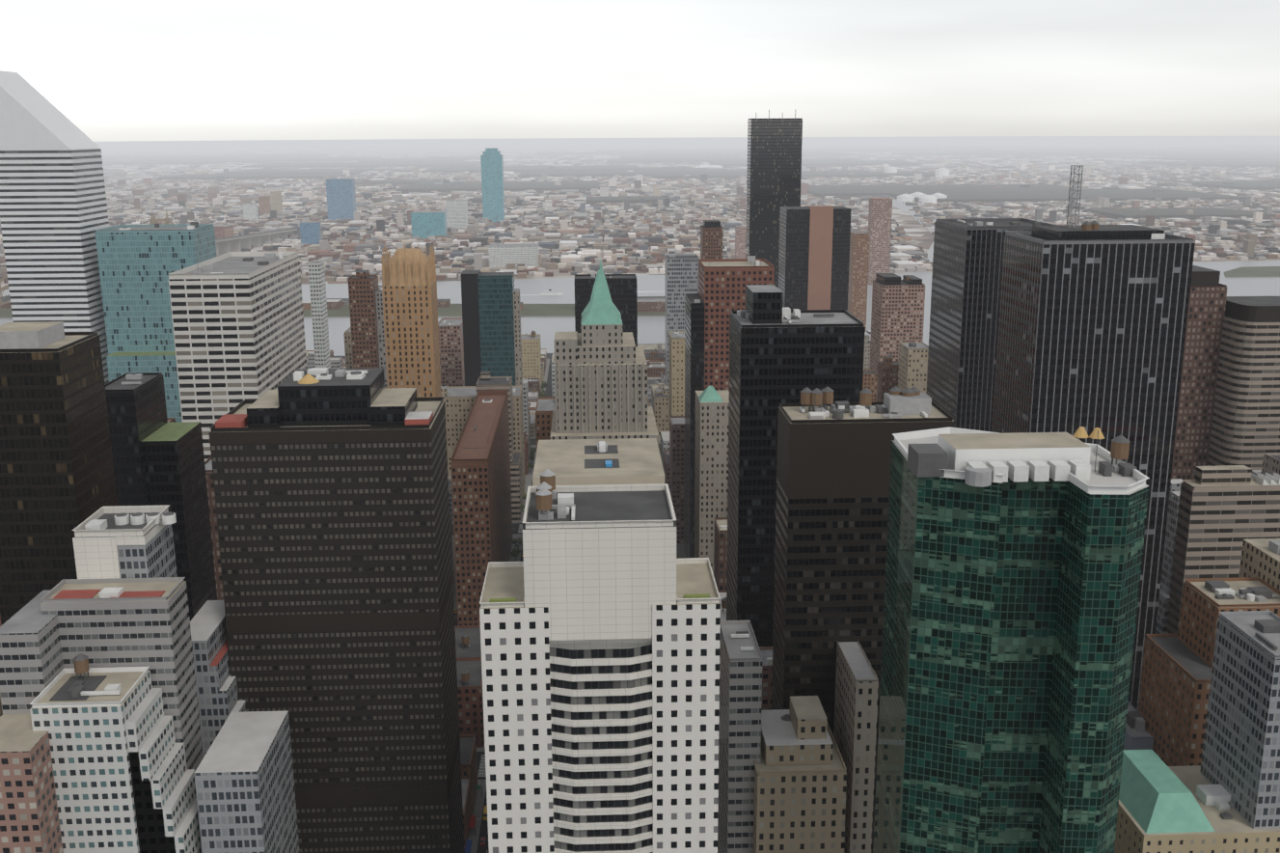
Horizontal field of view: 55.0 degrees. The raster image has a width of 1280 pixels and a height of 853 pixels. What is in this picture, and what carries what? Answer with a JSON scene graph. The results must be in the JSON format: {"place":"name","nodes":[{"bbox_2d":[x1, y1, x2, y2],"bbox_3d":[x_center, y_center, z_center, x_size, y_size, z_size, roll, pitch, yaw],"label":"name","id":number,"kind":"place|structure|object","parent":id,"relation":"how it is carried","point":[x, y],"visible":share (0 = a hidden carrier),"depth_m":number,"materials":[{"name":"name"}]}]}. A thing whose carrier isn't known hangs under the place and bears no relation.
{"place":"outdoors","nodes":[
{"label":"outdoors","id":0,"kind":"place"},
{"bbox_2d":[306,352,342,368],"bbox_3d":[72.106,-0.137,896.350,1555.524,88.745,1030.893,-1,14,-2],"label":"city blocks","id":1,"kind":"structure","parent":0,"point":[336,362],"depth_m":1156.73,"materials":[{"name":"grey concrete"}]},
{"bbox_2d":[305,350,665,377],"bbox_3d":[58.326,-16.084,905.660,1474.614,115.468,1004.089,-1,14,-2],"label":"city blocks","id":2,"kind":"structure","parent":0,"point":[656,369],"depth_m":1275.68,"materials":[{"name":"grey concrete"}]},
{"bbox_2d":[306,348,668,504],"bbox_3d":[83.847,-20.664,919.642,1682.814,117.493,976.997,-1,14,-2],"label":"city blocks","id":3,"kind":"structure","parent":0,"point":[459,400],"depth_m":845.41,"materials":[{"name":"grey concrete"}]},
{"bbox_2d":[451,356,552,852],"bbox_3d":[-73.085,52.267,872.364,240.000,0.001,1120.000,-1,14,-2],"label":"roadway","id":4,"kind":"structure","parent":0,"point":[483,831],"depth_m":516.03,"materials":[{"name":"grey asphalt"}]},
{"bbox_2d":[479,837,485,845],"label":"vehicle","id":5,"kind":"object","parent":4,"relation":"on","point":[482,841],"visible":0.98,"depth_m":453.25,"materials":[{"name":"red paint"}]},
{"bbox_2d":[482,805,487,819],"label":"vehicle","id":6,"kind":"object","parent":4,"relation":"on","point":[484,817],"visible":0.5,"depth_m":470.00,"materials":[{"name":"yellow paint"}]},
{"bbox_2d":[477,523,522,852],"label":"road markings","id":7,"kind":"object","parent":4,"relation":"on","point":[484,754],"visible":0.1,"depth_m":511.30,"materials":[{"name":"white paint"}]},
{"bbox_2d":[342,348,665,368],"bbox_3d":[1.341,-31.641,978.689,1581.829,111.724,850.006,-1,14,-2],"label":"city blocks","id":8,"kind":"structure","parent":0,"point":[652,356],"depth_m":1345.05,"materials":[{"name":"beige brick"}]},
{"bbox_2d":[341,359,668,408],"bbox_3d":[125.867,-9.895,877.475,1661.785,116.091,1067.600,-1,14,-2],"label":"city blocks","id":9,"kind":"structure","parent":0,"point":[659,387],"depth_m":995.63,"materials":[{"name":"stone"}]},
{"bbox_2d":[451,358,686,852],"bbox_3d":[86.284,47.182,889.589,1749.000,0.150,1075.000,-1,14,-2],"label":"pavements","id":10,"kind":"structure","parent":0,"point":[479,799],"depth_m":731.52,"materials":[{"name":"grey concrete"}]},
{"bbox_2d":[0,70,108,383],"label":"skyscraper","id":11,"kind":"structure","parent":10,"relation":"on","point":[53,212],"depth_m":771.62,"materials":[{"name":"metal"}]},
{"bbox_2d":[95,221,216,422],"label":"blue glass tower","id":12,"kind":"structure","parent":10,"relation":"on","point":[138,264],"depth_m":780.76,"materials":[{"name":"blue glass"}]},
{"bbox_2d":[168,250,306,461],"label":"white banded tower","id":13,"kind":"structure","parent":10,"relation":"on","point":[237,317],"depth_m":585.53,"materials":[{"name":"white concrete"}]},
{"bbox_2d":[0,417,529,747],"bbox_3d":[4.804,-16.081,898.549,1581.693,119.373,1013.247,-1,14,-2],"label":"city blocks","id":14,"kind":"structure","parent":10,"relation":"on","point":[468,648],"depth_m":525.59,"materials":[{"name":"red brick"}]},
{"bbox_2d":[307,260,330,368],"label":"high-rise building","id":15,"kind":"structure","parent":10,"relation":"on","point":[318,306],"depth_m":1016.61,"materials":[{"name":"white concrete"}]},
{"bbox_2d":[0,329,660,716],"bbox_3d":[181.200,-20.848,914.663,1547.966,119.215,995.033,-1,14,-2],"label":"city blocks","id":16,"kind":"structure","parent":10,"relation":"on","point":[532,365],"depth_m":1191.85,"materials":[{"name":"brown concrete"}]},
{"bbox_2d":[343,326,353,368],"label":"beige block","id":17,"kind":"structure","parent":10,"relation":"on","point":[348,348],"depth_m":971.32,"materials":[{"name":"beige concrete"}]},
{"bbox_2d":[347,270,379,368],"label":"brown tower","id":18,"kind":"structure","parent":10,"relation":"on","point":[363,285],"depth_m":900.56,"materials":[{"name":"brick"}]},
{"bbox_2d":[375,285,387,387],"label":"grey tower","id":19,"kind":"structure","parent":10,"relation":"on","point":[380,328],"depth_m":911.53,"materials":[{"name":"concrete"}]},
{"bbox_2d":[381,242,441,397],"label":"skyscraper","id":20,"kind":"structure","parent":10,"relation":"on","point":[409,288],"depth_m":685.35,"materials":[{"name":"stone"}]},
{"bbox_2d":[437,317,464,386],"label":"pink block","id":21,"kind":"structure","parent":10,"relation":"on","point":[451,350],"depth_m":940.27,"materials":[{"name":"concrete"}]},
{"bbox_2d":[204,354,727,620],"bbox_3d":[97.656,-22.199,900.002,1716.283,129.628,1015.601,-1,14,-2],"label":"city blocks","id":22,"kind":"structure","parent":10,"relation":"on","point":[721,550],"depth_m":554.81,"materials":[{"name":"grey concrete"}]},
{"bbox_2d":[461,270,525,485],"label":"skyscraper","id":23,"kind":"structure","parent":10,"relation":"on","point":[491,320],"depth_m":863.61,"materials":[{"name":"black"}]},
{"bbox_2d":[474,522,523,836],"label":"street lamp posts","id":24,"kind":"object","parent":10,"relation":"on","point":[484,777],"visible":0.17,"depth_m":483.75,"materials":[{"name":"grey metal"}]},
{"bbox_2d":[509,547,520,557],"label":"street tree","id":25,"kind":"object","parent":10,"relation":"on","point":[516,551],"visible":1,"depth_m":743.53,"materials":[{"name":"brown plant"}]},
{"bbox_2d":[512,537,522,549],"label":"street tree","id":26,"kind":"object","parent":10,"relation":"on","point":[516,541],"visible":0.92,"depth_m":768.04,"materials":[{"name":"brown plant"}]},
{"bbox_2d":[525,462,534,469],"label":"street tree","id":27,"kind":"object","parent":10,"relation":"on","point":[530,465],"visible":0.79,"depth_m":938.24,"materials":[{"name":"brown plant"}]},
{"bbox_2d":[529,453,535,463],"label":"street tree","id":28,"kind":"object","parent":10,"relation":"on","point":[531,456],"visible":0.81,"depth_m":963.29,"materials":[{"name":"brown plant"}]},
{"bbox_2d":[476,354,660,520],"bbox_3d":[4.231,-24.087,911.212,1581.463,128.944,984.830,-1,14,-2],"label":"city blocks","id":29,"kind":"structure","parent":10,"relation":"on","point":[486,381],"depth_m":820.93,"materials":[{"name":"brown"}]},
{"bbox_2d":[574,272,637,346],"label":"black slab","id":30,"kind":"structure","parent":10,"relation":"on","point":[623,289],"depth_m":855.90,"materials":[{"name":"black glass"}]},
{"bbox_2d":[341,357,877,849],"bbox_3d":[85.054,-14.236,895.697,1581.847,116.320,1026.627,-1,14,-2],"label":"city blocks","id":31,"kind":"structure","parent":10,"relation":"on","point":[544,420],"depth_m":489.60,"materials":[{"name":"beige brick"}]},
{"bbox_2d":[464,784,481,852],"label":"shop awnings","id":32,"kind":"object","parent":31,"relation":"on","point":[468,847],"visible":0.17,"depth_m":458.92,"materials":[{"name":"blue fabric"}]},
{"bbox_2d":[668,330,684,431],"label":"high-rise building","id":33,"kind":"structure","parent":10,"relation":"on","point":[676,372],"depth_m":883.77,"materials":[{"name":"beige concrete"}]},
{"bbox_2d":[665,251,699,383],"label":"building","id":34,"kind":"structure","parent":10,"relation":"on","point":[681,276],"depth_m":1026.59,"materials":[{"name":"grey concrete"}]},
{"bbox_2d":[684,293,704,558],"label":"dark tower","id":35,"kind":"structure","parent":10,"relation":"on","point":[694,342],"depth_m":711.71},
{"bbox_2d":[700,219,722,259],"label":"building","id":36,"kind":"structure","parent":10,"relation":"on","point":[711,239],"depth_m":1212.48,"materials":[{"name":"brown brick"}]},
{"bbox_2d":[663,415,772,709],"bbox_3d":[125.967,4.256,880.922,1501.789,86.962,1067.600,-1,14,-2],"label":"city blocks","id":37,"kind":"structure","parent":10,"relation":"on","point":[674,465],"depth_m":767.45,"materials":[{"name":"grey concrete"}]},
{"bbox_2d":[541,353,898,402],"bbox_3d":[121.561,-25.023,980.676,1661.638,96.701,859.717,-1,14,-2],"label":"city blocks","id":38,"kind":"structure","parent":10,"relation":"on","point":[887,372],"depth_m":900.88,"materials":[{"name":"brown brick"}]},
{"bbox_2d":[697,255,774,391],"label":"red brick tower","id":39,"kind":"structure","parent":10,"relation":"on","point":[722,284],"depth_m":696.65,"materials":[{"name":"red brick"}]},
{"bbox_2d":[745,108,802,288],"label":"skyscraper","id":40,"kind":"structure","parent":10,"relation":"on","point":[774,177],"depth_m":1266.48,"materials":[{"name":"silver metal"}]},
{"bbox_2d":[778,205,851,311],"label":"skyscraper","id":41,"kind":"structure","parent":10,"relation":"on","point":[814,258],"depth_m":1136.75,"materials":[{"name":"grey glass"}]},
{"bbox_2d":[448,473,1194,633],"bbox_3d":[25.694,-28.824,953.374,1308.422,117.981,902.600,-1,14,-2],"label":"city blocks","id":42,"kind":"structure","parent":10,"relation":"on","point":[1168,551],"depth_m":526.92,"materials":[{"name":"concrete"}]},
{"bbox_2d":[522,353,1261,475],"bbox_3d":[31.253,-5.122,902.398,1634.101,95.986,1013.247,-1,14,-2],"label":"city blocks","id":43,"kind":"structure","parent":10,"relation":"on","point":[665,440],"depth_m":943.70,"materials":[{"name":"grey concrete"}]},
{"bbox_2d":[869,272,925,369],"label":"high-rise building","id":44,"kind":"structure","parent":10,"relation":"on","point":[897,315],"depth_m":999.26,"materials":[{"name":"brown brick"}]},
{"bbox_2d":[898,341,928,392],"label":"high-rise building","id":45,"kind":"structure","parent":10,"relation":"on","point":[912,369],"depth_m":863.60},
{"bbox_2d":[863,335,1279,475],"bbox_3d":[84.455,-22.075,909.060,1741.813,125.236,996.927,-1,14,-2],"label":"city blocks","id":46,"kind":"structure","parent":10,"relation":"on","point":[1270,463],"depth_m":531.03,"materials":[{"name":"brick"}]},
{"bbox_2d":[1171,265,1227,479],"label":"high-rise building","id":47,"kind":"structure","parent":10,"relation":"on","point":[1207,303],"depth_m":642.92,"materials":[{"name":"brown brick"}]},
{"bbox_2d":[1207,296,1279,469],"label":"high-rise building","id":48,"kind":"structure","parent":10,"relation":"on","point":[1245,428],"depth_m":628.40,"materials":[{"name":"beige concrete"}]},
{"bbox_2d":[528,343,665,401],"bbox_3d":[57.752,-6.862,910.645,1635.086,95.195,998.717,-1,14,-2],"label":"city blocks","id":49,"kind":"structure","parent":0,"point":[646,347],"depth_m":1171.86,"materials":[{"name":"grey stone"}]},
{"bbox_2d":[479,468,720,852],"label":"skyscraper","id":50,"kind":"structure","parent":0,"point":[600,617],"depth_m":277.14,"materials":[{"name":"white concrete"}]},
{"bbox_2d":[0,136,1279,850],"bbox_3d":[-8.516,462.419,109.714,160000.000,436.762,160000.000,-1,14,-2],"label":"ground","id":51,"kind":"structure","parent":0,"point":[916,231],"depth_m":5590.70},
{"bbox_2d":[0,590,63,852],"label":"office buildings","id":52,"kind":"structure","parent":51,"relation":"on","point":[31,663],"depth_m":307.15,"materials":[{"name":"grey stone"},{"name":"concrete"},{"name":"glass"}]},
{"bbox_2d":[0,321,117,625],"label":"bronze glass tower","id":53,"kind":"structure","parent":51,"relation":"on","point":[57,480],"depth_m":351.29,"materials":[{"name":"brown glass"}]},
{"bbox_2d":[40,505,203,771],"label":"office building","id":54,"kind":"structure","parent":51,"relation":"on","point":[122,600],"depth_m":330.24,"materials":[{"name":"pale stone"},{"name":"glass"}]},
{"bbox_2d":[105,372,217,621],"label":"skyscraper","id":55,"kind":"structure","parent":51,"relation":"on","point":[158,458],"depth_m":432.14,"materials":[{"name":"black glass"}]},
{"bbox_2d":[0,209,340,304],"bbox_3d":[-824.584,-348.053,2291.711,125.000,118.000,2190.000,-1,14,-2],"label":"bridge","id":56,"kind":"structure","parent":51,"relation":"on","point":[229,244],"depth_m":2633.40,"materials":[{"name":"metal"}]},
{"bbox_2d":[190,599,246,757],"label":"office building","id":57,"kind":"structure","parent":51,"relation":"on","point":[217,695],"depth_m":364.78,"materials":[{"name":"grey concrete"}]},
{"bbox_2d":[213,224,233,238],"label":"building","id":58,"kind":"structure","parent":51,"relation":"on","point":[219,231],"depth_m":2951.76,"materials":[{"name":"concrete"}]},
{"bbox_2d":[242,203,258,221],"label":"building","id":59,"kind":"structure","parent":51,"relation":"on","point":[250,211],"depth_m":3509.62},
{"bbox_2d":[258,195,271,214],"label":"tower","id":60,"kind":"structure","parent":51,"relation":"on","point":[264,204],"depth_m":3703.26,"materials":[{"name":"concrete"}]},
{"bbox_2d":[270,190,282,212],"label":"tower","id":61,"kind":"structure","parent":51,"relation":"on","point":[276,201],"depth_m":3784.38,"materials":[{"name":"beige concrete"}]},
{"bbox_2d":[299,221,321,244],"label":"blue block","id":62,"kind":"structure","parent":51,"relation":"on","point":[310,232],"depth_m":2726.98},
{"bbox_2d":[208,367,464,852],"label":"skyscraper","id":63,"kind":"structure","parent":51,"relation":"on","point":[331,494],"depth_m":369.11,"materials":[{"name":"brown"}]},
{"bbox_2d":[326,178,356,220],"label":"blue block","id":64,"kind":"structure","parent":51,"relation":"on","point":[340,193],"depth_m":3478.41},
{"bbox_2d":[410,211,447,238],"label":"teal block","id":65,"kind":"structure","parent":51,"relation":"on","point":[424,224],"depth_m":2954.70,"materials":[{"name":"teal glass"}]},
{"bbox_2d":[446,199,468,228],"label":"grey block","id":66,"kind":"structure","parent":51,"relation":"on","point":[456,213],"depth_m":3176.84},
{"bbox_2d":[450,389,512,626],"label":"brown brick tower","id":67,"kind":"structure","parent":51,"relation":"on","point":[481,491],"depth_m":621.17,"materials":[{"name":"brown brick"}]},
{"bbox_2d":[480,148,505,221],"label":"teal glass tower","id":68,"kind":"structure","parent":51,"relation":"on","point":[492,183],"depth_m":3424.99,"materials":[{"name":"teal glass"}]},
{"bbox_2d":[488,243,539,268],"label":"building","id":69,"kind":"structure","parent":51,"relation":"on","point":[516,254],"depth_m":2309.40,"materials":[{"name":"white concrete"}]},
{"bbox_2d":[532,437,664,486],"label":"building roof","id":70,"kind":"structure","parent":51,"relation":"on","point":[601,461],"depth_m":361.55,"materials":[{"name":"concrete"}]},
{"bbox_2d":[550,259,658,446],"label":"skyscraper","id":71,"kind":"structure","parent":51,"relation":"on","point":[601,375],"depth_m":570.80,"materials":[{"name":"stone"}]},
{"bbox_2d":[0,136,1279,284],"bbox_3d":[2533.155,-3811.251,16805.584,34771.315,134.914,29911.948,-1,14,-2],"label":"city blocks","id":72,"kind":"structure","parent":51,"relation":"on","point":[1241,174],"depth_m":4961.31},
{"bbox_2d":[694,385,729,573],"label":"high-rise building","id":73,"kind":"structure","parent":51,"relation":"on","point":[711,456],"depth_m":636.81,"materials":[{"name":"beige concrete"}]},
{"bbox_2d":[717,620,762,852],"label":"grey slab","id":74,"kind":"structure","parent":51,"relation":"on","point":[740,701],"depth_m":336.72,"materials":[{"name":"grey concrete"}]},
{"bbox_2d":[735,225,746,258],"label":"pink tower","id":75,"kind":"structure","parent":51,"relation":"on","point":[740,239],"depth_m":2369.50,"materials":[{"name":"brick"}]},
{"bbox_2d":[726,284,865,646],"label":"black tower","id":76,"kind":"structure","parent":51,"relation":"on","point":[778,353],"depth_m":429.22,"materials":[{"name":"black glass"}]},
{"bbox_2d":[752,695,846,852],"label":"brick building","id":77,"kind":"structure","parent":51,"relation":"on","point":[800,785],"depth_m":333.65,"materials":[{"name":"beige brick"}]},
{"bbox_2d":[833,640,878,852],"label":"high-rise building","id":78,"kind":"structure","parent":51,"relation":"on","point":[856,704],"depth_m":343.36,"materials":[{"name":"concrete"}]},
{"bbox_2d":[771,385,954,852],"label":"dark tower","id":79,"kind":"structure","parent":51,"relation":"on","point":[832,482],"depth_m":353.98,"materials":[{"name":"brown glass"}]},
{"bbox_2d":[867,197,892,284],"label":"high-rise building","id":80,"kind":"structure","parent":51,"relation":"on","point":[880,212],"depth_m":2023.69,"materials":[{"name":"brick"}]},
{"bbox_2d":[883,166,949,204],"bbox_3d":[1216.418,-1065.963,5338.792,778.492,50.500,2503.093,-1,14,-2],"label":"storage tanks","id":81,"kind":"object","parent":51,"relation":"on","point":[923,197],"visible":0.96,"depth_m":4221.07,"materials":[{"name":"white metal"}]},
{"bbox_2d":[925,217,1058,432],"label":"skyscraper","id":82,"kind":"structure","parent":51,"relation":"on","point":[965,299],"depth_m":594.61,"materials":[{"name":"black glass"}]},
{"bbox_2d":[991,164,1195,709],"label":"skyscraper","id":83,"kind":"structure","parent":51,"relation":"on","point":[1092,324],"depth_m":454.97,"materials":[{"name":"brown glass"}]},
{"bbox_2d":[1123,701,1153,749],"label":"building","id":84,"kind":"structure","parent":51,"relation":"on","point":[1138,735],"depth_m":405.38,"materials":[{"name":"grey concrete"}]},
{"bbox_2d":[1114,749,1279,852],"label":"building","id":85,"kind":"structure","parent":51,"relation":"on","point":[1163,806],"depth_m":337.48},
{"bbox_2d":[1138,538,1279,765],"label":"office building","id":86,"kind":"structure","parent":51,"relation":"on","point":[1175,683],"depth_m":391.22,"materials":[{"name":"brown brick"}]},
{"bbox_2d":[1166,464,1279,633],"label":"office building","id":87,"kind":"structure","parent":51,"relation":"on","point":[1224,511],"depth_m":486.71,"materials":[{"name":"beige concrete"}]},
{"bbox_2d":[1199,610,1279,828],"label":"office building","id":88,"kind":"structure","parent":51,"relation":"on","point":[1240,760],"depth_m":339.70,"materials":[{"name":"grey concrete"}]},
{"bbox_2d":[0,198,1279,355],"bbox_3d":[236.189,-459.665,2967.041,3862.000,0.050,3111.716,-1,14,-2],"label":"river water","id":89,"kind":"structure","parent":0,"point":[651,329],"depth_m":1931.61,"materials":[{"name":"grey liquid"}]},
{"bbox_2d":[519,289,562,295],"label":"river boat","id":90,"kind":"object","parent":89,"relation":"on","point":[549,292],"visible":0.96,"depth_m":1937.45,"materials":[{"name":"white metal"}]},
{"bbox_2d":[0,266,1279,318],"bbox_3d":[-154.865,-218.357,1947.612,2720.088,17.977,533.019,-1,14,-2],"label":"river islands","id":91,"kind":"object","parent":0,"point":[651,306],"visible":0.04,"depth_m":1775.43,"materials":[{"name":"green plant"}]},
{"bbox_2d":[0,0,1279,141],"label":"sky","id":92,"kind":"structure","parent":0,"point":[119,70],"materials":[{"name":"white"}]},
{"bbox_2d":[847,231,869,331],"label":"skyscraper","id":93,"kind":"structure","parent":0,"point":[858,273],"depth_m":1557.77,"materials":[{"name":"brick"}]},
{"bbox_2d":[872,426,1149,852],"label":"green glass tower","id":94,"kind":"structure","parent":0,"point":[1013,567],"depth_m":256.95,"materials":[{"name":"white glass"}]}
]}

